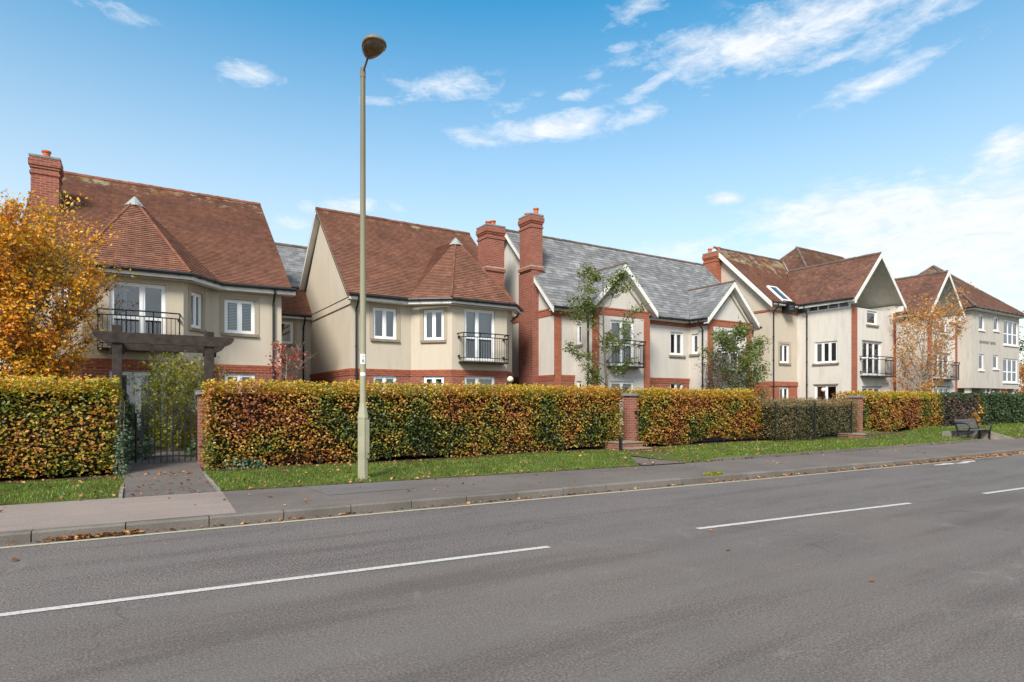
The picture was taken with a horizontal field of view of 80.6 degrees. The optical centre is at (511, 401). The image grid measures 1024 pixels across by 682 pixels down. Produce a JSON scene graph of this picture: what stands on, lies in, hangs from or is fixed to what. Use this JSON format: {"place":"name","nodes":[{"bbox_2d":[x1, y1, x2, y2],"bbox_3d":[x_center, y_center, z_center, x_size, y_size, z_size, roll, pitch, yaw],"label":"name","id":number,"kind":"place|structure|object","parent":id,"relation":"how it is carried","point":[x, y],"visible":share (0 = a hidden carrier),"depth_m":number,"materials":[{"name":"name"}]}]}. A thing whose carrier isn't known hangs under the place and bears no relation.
{"place":"outdoors","nodes":[
{"label":"outdoors","id":0,"kind":"place"},
{"bbox_2d":[0,474,123,505],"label":"verge","id":1,"kind":"structure","parent":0,"point":[73,499],"depth_m":9.67,"materials":[{"name":"green plant"}]},
{"bbox_2d":[0,473,117,482],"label":"hedge bed","id":2,"kind":"object","parent":1,"relation":"on","point":[66,477],"visible":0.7,"depth_m":11.42,"materials":[{"name":"soil"}]},
{"bbox_2d":[0,371,124,479],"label":"hedge","id":3,"kind":"object","parent":2,"relation":"on","point":[62,429],"visible":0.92,"depth_m":11.34,"materials":[{"name":"green plant"}]},
{"bbox_2d":[111,396,130,476],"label":"ivy clump","id":4,"kind":"object","parent":3,"relation":"attached to","point":[120,466],"visible":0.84,"depth_m":11.71,"materials":[{"name":"green plant"}]},
{"bbox_2d":[119,473,125,498],"bbox_3d":[-6.940,1.519,10.757,0.050,0.162,3.640,0,0,-32],"label":"path edging","id":5,"kind":"object","parent":1,"relation":"on","point":[121,492],"visible":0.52,"depth_m":9.77,"materials":[{"name":"concrete"}]},
{"bbox_2d":[0,491,236,531],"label":"pavement","id":6,"kind":"structure","parent":0,"point":[17,517],"depth_m":8.19,"materials":[{"name":"grey concrete"}]},
{"bbox_2d":[123,445,216,496],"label":"path","id":7,"kind":"structure","parent":0,"point":[158,482],"depth_m":11.41,"materials":[{"name":"grey concrete"}]},
{"bbox_2d":[304,481,412,494],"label":"pavement","id":8,"kind":"structure","parent":0,"point":[335,489],"depth_m":10.39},
{"bbox_2d":[201,453,639,490],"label":"verge","id":9,"kind":"structure","parent":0,"point":[378,477],"depth_m":12.39,"materials":[{"name":"green plant"}]},
{"bbox_2d":[204,472,220,491],"bbox_3d":[-5.787,1.513,11.478,0.050,0.174,3.640,0,0,-32],"label":"path edging","id":10,"kind":"object","parent":9,"relation":"on","point":[214,485],"visible":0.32,"depth_m":10.67,"materials":[{"name":"concrete"}]},
{"bbox_2d":[358,34,386,482],"bbox_3d":[-2.624,-2.541,11.148,0.438,8.161,0.878,0,0,-32],"label":"street lamp","id":11,"kind":"object","parent":9,"relation":"on","point":[374,46],"visible":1,"depth_m":11.37,"materials":[{"name":"metal"}]},
{"bbox_2d":[366,420,368,457],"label":"door","id":12,"kind":"structure","parent":11,"relation":"in","point":[367,421],"depth_m":11.36,"materials":[{"name":"paint"}]},
{"bbox_2d":[209,448,606,469],"bbox_3d":[-1.777,1.435,15.487,10.800,0.044,0.950,0,0,-32],"label":"hedge bed","id":13,"kind":"object","parent":9,"relation":"on","point":[400,460],"visible":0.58,"depth_m":15.46,"materials":[{"name":"soil"}]},
{"bbox_2d":[216,458,273,469],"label":"ivy clump","id":14,"kind":"object","parent":13,"relation":"on","point":[260,463],"visible":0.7,"depth_m":12.80,"materials":[{"name":"green plant"}]},
{"bbox_2d":[199,377,624,469],"bbox_3d":[-1.784,0.484,16.064,11.722,2.084,1.639,0,0,-32],"label":"hedge","id":15,"kind":"object","parent":13,"relation":"on","point":[224,408],"visible":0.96,"depth_m":14.87,"materials":[{"name":"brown plant"}]},
{"bbox_2d":[238,412,603,466],"bbox_3d":[-1.546,0.925,15.684,10.244,1.270,0.044,0,0,-32],"label":"iron railing","id":16,"kind":"object","parent":9,"relation":"on","point":[332,458],"visible":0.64,"depth_m":15.04,"materials":[{"name":"black metal"}]},
{"bbox_2d":[0,430,894,522],"bbox_3d":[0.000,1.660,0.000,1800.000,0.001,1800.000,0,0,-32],"label":"ground","id":17,"kind":"structure","parent":0,"point":[95,473],"depth_m":16.48,"materials":[{"name":"brown soil"}]},
{"bbox_2d":[0,448,1023,544],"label":"kerb","id":18,"kind":"structure","parent":17,"relation":"on","point":[26,536],"depth_m":8.95,"materials":[{"name":"concrete"}]},
{"bbox_2d":[703,471,723,475],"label":"weed","id":19,"kind":"object","parent":18,"relation":"on","point":[712,473],"visible":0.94,"depth_m":12.16,"materials":[{"name":"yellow plant"}]},
{"bbox_2d":[942,428,1014,439],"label":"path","id":20,"kind":"structure","parent":17,"relation":"on","point":[984,434],"depth_m":24.60,"materials":[{"name":"concrete"}]},
{"bbox_2d":[987,311,1023,392],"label":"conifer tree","id":21,"kind":"object","parent":17,"relation":"on","point":[1020,351],"visible":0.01,"depth_m":58.31,"materials":[{"name":"green plant"}]},
{"bbox_2d":[1001,361,1023,393],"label":"copper tree","id":22,"kind":"object","parent":17,"relation":"on","point":[1021,370],"visible":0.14,"depth_m":52.82,"materials":[{"name":"orange plant"}]},
{"bbox_2d":[0,428,899,475],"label":"garden","id":23,"kind":"object","parent":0,"point":[711,438],"visible":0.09,"depth_m":18.88,"materials":[{"name":"plant"}]},
{"bbox_2d":[0,189,142,391],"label":"hornbeam tree","id":24,"kind":"object","parent":23,"relation":"on","point":[30,277],"visible":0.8,"depth_m":13.51,"materials":[{"name":"orange plant"}]},
{"bbox_2d":[123,395,150,452],"bbox_3d":[-9.735,0.561,14.992,1.306,1.570,1.106,0,0,-32],"label":"laurel shrub","id":25,"kind":"object","parent":23,"relation":"on","point":[133,417],"visible":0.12,"depth_m":15.11,"materials":[{"name":"green plant"}]},
{"bbox_2d":[118,428,156,463],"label":"laurel shrub","id":26,"kind":"object","parent":23,"relation":"on","point":[132,450],"visible":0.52,"depth_m":13.56,"materials":[{"name":"green plant"}]},
{"bbox_2d":[11,150,295,446],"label":"apartment house","id":27,"kind":"structure","parent":23,"relation":"on","point":[200,263],"depth_m":18.92,"materials":[{"name":"stone"}]},
{"bbox_2d":[51,276,73,323],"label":"window","id":28,"kind":"structure","parent":27,"relation":"in","point":[63,289],"depth_m":16.60,"materials":[{"name":"white glass"}]},
{"bbox_2d":[110,281,165,333],"bbox_3d":[-10.729,-2.425,17.321,1.336,1.806,0.850,0,0,-32],"label":"balcony door","id":29,"kind":"structure","parent":27,"relation":"in","point":[147,297],"depth_m":17.29,"materials":[{"name":"white glass"}]},
{"bbox_2d":[110,371,165,444],"bbox_3d":[-10.550,0.200,17.035,1.336,2.096,0.175,0,0,-32],"label":"garden door","id":30,"kind":"structure","parent":27,"relation":"in","point":[126,385],"depth_m":17.02,"materials":[{"name":"white glass"}]},
{"bbox_2d":[191,372,199,414],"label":"window","id":31,"kind":"structure","parent":27,"relation":"in","point":[195,372],"depth_m":18.18,"materials":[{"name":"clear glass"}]},
{"bbox_2d":[188,286,206,332],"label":"window","id":32,"kind":"structure","parent":27,"relation":"in","point":[194,299],"depth_m":18.23,"materials":[{"name":"white glass"}]},
{"bbox_2d":[220,294,258,337],"bbox_3d":[-8.931,-2.735,19.671,1.160,1.310,0.970,0,0,-32],"label":"window","id":33,"kind":"structure","parent":27,"relation":"in","point":[239,317],"depth_m":19.44,"materials":[{"name":"white glass"}]},
{"bbox_2d":[224,373,254,391],"bbox_3d":[-8.784,-0.300,19.436,0.896,1.196,0.175,0,0,-32],"label":"window","id":34,"kind":"structure","parent":27,"relation":"in","point":[244,376],"depth_m":19.40,"materials":[{"name":"clear glass"}]},
{"bbox_2d":[92,324,233,435],"bbox_3d":[-8.210,-0.165,14.309,2.800,3.070,1.250,0,0,-32],"label":"pergola","id":35,"kind":"object","parent":23,"relation":"on","point":[208,345],"visible":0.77,"depth_m":14.00,"materials":[{"name":"brown wood"}]},
{"bbox_2d":[141,410,195,449],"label":"border plants","id":36,"kind":"object","parent":23,"relation":"on","point":[181,446],"visible":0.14,"depth_m":16.45,"materials":[{"name":"green plant"}]},
{"bbox_2d":[122,346,242,450],"bbox_3d":[-8.827,-0.065,15.611,2.643,2.849,2.350,0,0,22],"label":"gate shrub","id":37,"kind":"object","parent":23,"relation":"on","point":[165,375],"visible":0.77,"depth_m":15.43,"materials":[{"name":"green plant"}]},
{"bbox_2d":[181,437,195,457],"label":"laurel shrub","id":38,"kind":"object","parent":23,"relation":"on","point":[193,442],"visible":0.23,"depth_m":14.16,"materials":[{"name":"green plant"}]},
{"bbox_2d":[195,390,216,467],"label":"gate pillar","id":39,"kind":"structure","parent":23,"relation":"on","point":[200,435],"depth_m":13.05,"materials":[{"name":"brick"}]},
{"bbox_2d":[135,405,196,463],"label":"garden gate","id":40,"kind":"structure","parent":39,"relation":"attached to","point":[139,433],"depth_m":13.04,"materials":[{"name":"black metal"}]},
{"bbox_2d":[265,340,314,393],"bbox_3d":[-6.610,-0.236,17.467,1.397,3.176,1.568,0,0,24],"label":"maple tree","id":41,"kind":"object","parent":23,"relation":"on","point":[275,365],"visible":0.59,"depth_m":17.56,"materials":[{"name":"red plant"}]},
{"bbox_2d":[275,242,311,392],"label":"link block","id":42,"kind":"structure","parent":23,"relation":"on","point":[296,316],"depth_m":25.96,"materials":[{"name":"stone"}]},
{"bbox_2d":[281,318,296,346],"bbox_3d":[-9.857,-2.940,25.814,1.060,1.180,0.970,0,0,-32],"label":"window","id":43,"kind":"structure","parent":42,"relation":"in","point":[288,329],"depth_m":25.70,"materials":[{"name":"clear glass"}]},
{"bbox_2d":[299,207,523,394],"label":"apartment house","id":44,"kind":"structure","parent":23,"relation":"on","point":[441,305],"depth_m":22.82,"materials":[{"name":"stone"}]},
{"bbox_2d":[369,303,399,342],"bbox_3d":[-4.648,-2.850,21.950,1.160,1.360,0.295,0,0,-32],"label":"window","id":45,"kind":"structure","parent":44,"relation":"in","point":[382,321],"depth_m":21.96,"materials":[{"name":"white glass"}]},
{"bbox_2d":[373,376,395,393],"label":"window","id":46,"kind":"structure","parent":44,"relation":"in","point":[391,379],"depth_m":22.09,"materials":[{"name":"clear glass"}]},
{"bbox_2d":[420,305,446,342],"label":"window","id":47,"kind":"structure","parent":44,"relation":"in","point":[435,321],"depth_m":22.31,"materials":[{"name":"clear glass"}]},
{"bbox_2d":[424,376,443,394],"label":"window","id":48,"kind":"structure","parent":44,"relation":"in","point":[429,379],"depth_m":22.35,"materials":[{"name":"clear glass"}]},
{"bbox_2d":[465,309,493,360],"bbox_3d":[-1.277,-2.505,22.830,1.306,1.906,0.175,0,0,-32],"label":"balcony door","id":49,"kind":"structure","parent":44,"relation":"in","point":[480,321],"depth_m":22.82,"materials":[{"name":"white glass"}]},
{"bbox_2d":[465,376,493,392],"bbox_3d":[-1.277,0.145,22.830,1.306,2.206,0.175,0,0,-32],"label":"garden door","id":50,"kind":"structure","parent":44,"relation":"in","point":[474,379],"depth_m":22.82,"materials":[{"name":"white glass"}]},
{"bbox_2d":[556,260,649,415],"bbox_3d":[3.480,-2.029,22.840,3.281,6.762,2.841,0,0,-5],"label":"alder tree","id":51,"kind":"object","parent":23,"relation":"on","point":[613,284],"visible":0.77,"depth_m":22.58,"materials":[{"name":"green plant"}]},
{"bbox_2d":[504,208,761,427],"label":"apartment house","id":52,"kind":"structure","parent":23,"relation":"on","point":[690,307],"depth_m":26.84,"materials":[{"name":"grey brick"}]},
{"bbox_2d":[574,324,582,346],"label":"window","id":53,"kind":"structure","parent":52,"relation":"in","point":[579,344],"depth_m":24.97,"materials":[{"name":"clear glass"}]},
{"bbox_2d":[610,320,632,365],"bbox_3d":[4.493,-2.415,25.079,1.296,1.866,0.175,0,0,-32],"label":"balcony door","id":54,"kind":"structure","parent":52,"relation":"in","point":[613,323],"depth_m":25.07,"materials":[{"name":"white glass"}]},
{"bbox_2d":[610,381,632,427],"bbox_3d":[4.314,0.200,25.365,1.296,2.096,0.850,0,0,-32],"label":"garden door","id":55,"kind":"structure","parent":52,"relation":"in","point":[618,384],"depth_m":25.26,"materials":[{"name":"white glass"}]},
{"bbox_2d":[670,383,681,395],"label":"window","id":56,"kind":"structure","parent":52,"relation":"in","point":[672,385],"depth_m":28.54,"materials":[{"name":"clear glass"}]},
{"bbox_2d":[669,332,685,357],"bbox_3d":[7.502,-2.669,28.643,1.080,1.178,0.970,0,0,-32],"label":"window","id":57,"kind":"structure","parent":52,"relation":"in","point":[675,337],"depth_m":28.50,"materials":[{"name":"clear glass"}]},
{"bbox_2d":[689,334,699,355],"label":"window","id":58,"kind":"structure","parent":52,"relation":"in","point":[694,336],"depth_m":28.59,"materials":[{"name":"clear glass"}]},
{"bbox_2d":[721,331,738,369],"bbox_3d":[10.122,-2.415,29.054,1.296,1.866,0.850,0,0,-32],"label":"balcony door","id":59,"kind":"structure","parent":52,"relation":"in","point":[731,333],"depth_m":28.98,"materials":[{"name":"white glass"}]},
{"bbox_2d":[692,348,744,397],"bbox_3d":[8.553,-0.449,25.130,2.050,3.610,2.041,0,0,-32],"label":"bare shrub","id":60,"kind":"object","parent":23,"relation":"on","point":[718,379],"visible":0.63,"depth_m":25.11,"materials":[{"name":"brown plant"}]},
{"bbox_2d":[697,314,775,399],"bbox_3d":[9.722,-1.181,26.323,3.083,5.067,3.336,0,0,39],"label":"young tree","id":61,"kind":"object","parent":23,"relation":"on","point":[745,360],"visible":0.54,"depth_m":26.04,"materials":[{"name":"green plant"}]},
{"bbox_2d":[702,246,965,405],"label":"apartment block","id":62,"kind":"structure","parent":23,"relation":"on","point":[824,320],"depth_m":32.91,"materials":[{"name":"beige paint"}]},
{"bbox_2d":[766,285,792,301],"bbox_3d":[14.607,-5.886,32.982,0.830,1.015,1.040,0,0,-32],"label":"roof window","id":63,"kind":"structure","parent":62,"relation":"in","point":[775,290],"depth_m":32.94,"materials":[{"name":"white glass"}]},
{"bbox_2d":[780,387,787,401],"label":"window","id":64,"kind":"structure","parent":62,"relation":"in","point":[783,390],"depth_m":33.07,"materials":[{"name":"clear glass"}]},
{"bbox_2d":[778,341,790,364],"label":"window","id":65,"kind":"structure","parent":62,"relation":"in","point":[783,347],"depth_m":32.99,"materials":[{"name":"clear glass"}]},
{"bbox_2d":[782,301,796,313],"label":"eave window","id":66,"kind":"structure","parent":62,"relation":"in","point":[789,309],"depth_m":32.57,"materials":[{"name":"black paint"}]},
{"bbox_2d":[812,341,838,365],"bbox_3d":[17.031,-2.574,32.310,0.970,1.248,1.450,0,0,-32],"label":"window","id":67,"kind":"structure","parent":62,"relation":"in","point":[825,352],"depth_m":32.55,"materials":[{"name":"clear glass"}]},
{"bbox_2d":[813,383,838,404],"bbox_3d":[17.048,-0.326,32.320,0.930,1.248,1.370,0,0,-32],"label":"window","id":68,"kind":"structure","parent":62,"relation":"in","point":[830,388],"depth_m":32.61,"materials":[{"name":"clear glass"}]},
{"bbox_2d":[862,340,881,375],"bbox_3d":[18.810,-2.316,32.313,1.970,1.828,0.930,0,0,-32],"label":"balcony door","id":69,"kind":"structure","parent":62,"relation":"in","point":[872,348],"depth_m":32.44,"materials":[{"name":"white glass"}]},
{"bbox_2d":[862,386,881,392],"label":"garden door","id":70,"kind":"structure","parent":62,"relation":"in","point":[869,388],"depth_m":32.13,"materials":[{"name":"clear glass"}]},
{"bbox_2d":[866,311,878,326],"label":"window","id":71,"kind":"structure","parent":62,"relation":"in","point":[871,316],"depth_m":32.18,"materials":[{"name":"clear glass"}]},
{"bbox_2d":[934,353,947,378],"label":"balcony door","id":72,"kind":"structure","parent":62,"relation":"in","point":[941,358],"depth_m":36.88,"materials":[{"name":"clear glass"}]},
{"bbox_2d":[934,386,949,397],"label":"garden door","id":73,"kind":"structure","parent":62,"relation":"in","point":[942,389],"depth_m":36.61,"materials":[{"name":"clear glass"}]},
{"bbox_2d":[887,282,979,391],"bbox_3d":[22.055,-2.365,32.331,4.533,7.438,4.379,0,0,8],"label":"cherry tree","id":74,"kind":"object","parent":23,"relation":"on","point":[922,384],"visible":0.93,"depth_m":31.91,"materials":[{"name":"orange plant"}]},
{"bbox_2d":[918,265,1023,393],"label":"apartment block","id":75,"kind":"structure","parent":23,"relation":"on","point":[988,346],"depth_m":44.79,"materials":[{"name":"beige paint"}]},
{"bbox_2d":[978,354,984,371],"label":"window","id":76,"kind":"structure","parent":75,"relation":"in","point":[980,355],"depth_m":44.05,"materials":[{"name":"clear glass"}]},
{"bbox_2d":[978,314,985,331],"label":"window","id":77,"kind":"structure","parent":75,"relation":"in","point":[981,317],"depth_m":44.11,"materials":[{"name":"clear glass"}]},
{"bbox_2d":[993,317,999,332],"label":"window","id":78,"kind":"structure","parent":75,"relation":"in","point":[995,318],"depth_m":45.43,"materials":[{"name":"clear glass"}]},
{"bbox_2d":[993,355,999,369],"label":"window","id":79,"kind":"structure","parent":75,"relation":"in","point":[994,356],"depth_m":45.47,"materials":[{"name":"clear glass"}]},
{"bbox_2d":[0,454,1023,681],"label":"road","id":80,"kind":"structure","parent":0,"point":[653,585],"depth_m":5.09,"materials":[{"name":"grey asphalt"}]},
{"bbox_2d":[0,546,549,615],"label":"line","id":81,"kind":"object","parent":80,"relation":"on","point":[209,588],"visible":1,"depth_m":5.30,"materials":[{"name":"white paint"}]},
{"bbox_2d":[0,454,1019,547],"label":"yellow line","id":82,"kind":"object","parent":80,"relation":"on","point":[435,508],"visible":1,"depth_m":8.81,"materials":[{"name":"paint"}]},
{"bbox_2d":[0,424,1023,580],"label":"fallen leaves","id":83,"kind":"object","parent":80,"relation":"on","point":[89,535],"visible":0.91,"depth_m":12.12,"materials":[{"name":"brown plant"}]},
{"bbox_2d":[697,503,911,528],"bbox_3d":[4.299,1.595,8.547,4.384,0.001,0.089,0,0,-26],"label":"line","id":84,"kind":"object","parent":80,"relation":"on","point":[799,516],"visible":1,"depth_m":8.39,"materials":[{"name":"white paint"}]},
{"bbox_2d":[983,487,1023,493],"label":"line","id":85,"kind":"object","parent":80,"relation":"on","point":[1003,490],"visible":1,"depth_m":10.84,"materials":[{"name":"white paint"}]},
{"bbox_2d":[0,0,1023,392],"label":"sky","id":86,"kind":"structure","parent":0,"point":[675,129],"materials":[{"name":"blue"}]},
{"bbox_2d":[7,438,1023,531],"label":"pavement","id":87,"kind":"structure","parent":0,"point":[250,500],"depth_m":11.80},
{"bbox_2d":[550,452,634,463],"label":"verge","id":88,"kind":"structure","parent":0,"point":[612,458],"depth_m":15.60,"materials":[{"name":"green plant"}]},
{"bbox_2d":[630,449,684,464],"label":"path","id":89,"kind":"structure","parent":0,"point":[641,460],"depth_m":14.73,"materials":[{"name":"grey concrete"}]},
{"bbox_2d":[588,434,961,462],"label":"verge","id":90,"kind":"structure","parent":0,"point":[668,456],"depth_m":17.64,"materials":[{"name":"green plant"}]},
{"bbox_2d":[619,436,621,450],"bbox_3d":[3.179,1.285,17.670,0.080,0.570,0.080,0,0,-32],"label":"railing post","id":91,"kind":"object","parent":90,"relation":"on","point":[620,442],"visible":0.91,"depth_m":17.64,"materials":[{"name":"black metal"}]},
{"bbox_2d":[600,440,651,450],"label":"steps","id":92,"kind":"structure","parent":90,"relation":"on","point":[630,445],"depth_m":18.16,"materials":[{"name":"brick"}]},
{"bbox_2d":[621,393,639,440],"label":"gate pillar","id":93,"kind":"structure","parent":90,"relation":"on","point":[630,411],"depth_m":19.13,"materials":[{"name":"brick"}]},
{"bbox_2d":[650,408,755,446],"bbox_3d":[6.659,0.900,20.669,5.244,1.320,0.044,0,0,-32],"label":"iron railing","id":94,"kind":"object","parent":90,"relation":"on","point":[705,440],"visible":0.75,"depth_m":20.20,"materials":[{"name":"black metal"}]},
{"bbox_2d":[644,434,830,447],"bbox_3d":[9.927,1.354,22.798,13.000,0.206,0.953,0,0,-32],"label":"hedge bed","id":95,"kind":"object","parent":90,"relation":"on","point":[711,442],"visible":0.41,"depth_m":21.08,"materials":[{"name":"soil"}]},
{"bbox_2d":[619,386,762,445],"bbox_3d":[6.300,0.493,20.919,6.115,2.061,1.443,0,0,-32],"label":"hedge","id":96,"kind":"object","parent":95,"relation":"on","point":[733,406],"visible":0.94,"depth_m":20.36,"materials":[{"name":"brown plant"}]},
{"bbox_2d":[749,396,862,440],"bbox_3d":[11.213,0.631,23.264,5.212,1.747,1.701,0,0,-27],"label":"hedge","id":97,"kind":"object","parent":90,"relation":"on","point":[833,420],"visible":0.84,"depth_m":22.68,"materials":[{"name":"green plant"}]},
{"bbox_2d":[775,402,851,441],"bbox_3d":[11.217,0.790,22.338,4.171,1.540,0.048,0,0,-26],"label":"iron railing","id":98,"kind":"object","parent":90,"relation":"on","point":[799,406],"visible":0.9,"depth_m":22.00,"materials":[{"name":"black metal"}]},
{"bbox_2d":[711,439,988,460],"bbox_3d":[11.617,1.508,19.018,15.462,0.185,0.140,0,0,-31],"label":"verge edging","id":99,"kind":"object","parent":90,"relation":"on","point":[813,452],"visible":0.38,"depth_m":17.69,"materials":[{"name":"concrete"}]},
{"bbox_2d":[837,433,868,438],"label":"steps","id":100,"kind":"structure","parent":90,"relation":"on","point":[856,435],"depth_m":23.06,"materials":[{"name":"stone"}]},
{"bbox_2d":[865,431,904,437],"bbox_3d":[14.387,1.364,23.453,2.362,0.432,0.788,0,0,-32],"label":"log edging","id":101,"kind":"object","parent":90,"relation":"on","point":[868,435],"visible":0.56,"depth_m":23.09,"materials":[{"name":"brown wood"}]},
{"label":"bench pad","id":102,"kind":"structure","parent":90,"relation":"on","visible":0},
{"bbox_2d":[952,418,991,439],"bbox_3d":[18.488,1.131,24.242,2.014,0.944,0.641,0,0,-32],"label":"park bench","id":103,"kind":"object","parent":102,"relation":"on","point":[965,424],"visible":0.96,"depth_m":24.30,"materials":[{"name":"black paint"}]},
{"bbox_2d":[893,423,1023,437],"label":"verge","id":104,"kind":"structure","parent":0,"point":[903,430],"depth_m":27.93,"materials":[{"name":"green plant"}]},
{"bbox_2d":[0,422,1023,504],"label":"grass","id":105,"kind":"structure","parent":104,"relation":"on","point":[217,474],"depth_m":13.63,"materials":[{"name":"green plant"}]},
{"bbox_2d":[832,389,944,431],"bbox_3d":[17.583,0.461,28.057,7.901,2.014,1.526,0,0,-32],"label":"hedge","id":106,"kind":"object","parent":104,"relation":"on","point":[885,412],"visible":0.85,"depth_m":27.61,"materials":[{"name":"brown plant"}]},
{"bbox_2d":[921,392,982,425],"bbox_3d":[22.654,0.471,31.250,4.503,1.989,1.465,0,0,-32],"label":"hedge","id":107,"kind":"object","parent":104,"relation":"on","point":[958,405],"visible":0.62,"depth_m":30.80,"materials":[{"name":"brown plant"}]},
{"bbox_2d":[969,412,981,424],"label":"vine","id":108,"kind":"object","parent":107,"relation":"attached to","point":[974,416],"visible":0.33,"depth_m":31.31,"materials":[{"name":"orange plant"}]},
{"bbox_2d":[973,397,984,412],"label":"vine","id":109,"kind":"object","parent":107,"relation":"attached to","point":[979,405],"visible":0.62,"depth_m":31.95,"materials":[{"name":"yellow plant"}]},
{"bbox_2d":[962,392,1023,424],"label":"hedge","id":110,"kind":"object","parent":104,"relation":"on","point":[999,407],"visible":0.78,"depth_m":33.57,"materials":[{"name":"green plant"}]},
{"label":"bank","id":111,"kind":"structure","parent":0,"visible":0},
{"bbox_2d":[846,395,864,431],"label":"gate pillar","id":112,"kind":"structure","parent":111,"relation":"on","point":[859,398],"depth_m":24.35,"materials":[{"name":"brick"}]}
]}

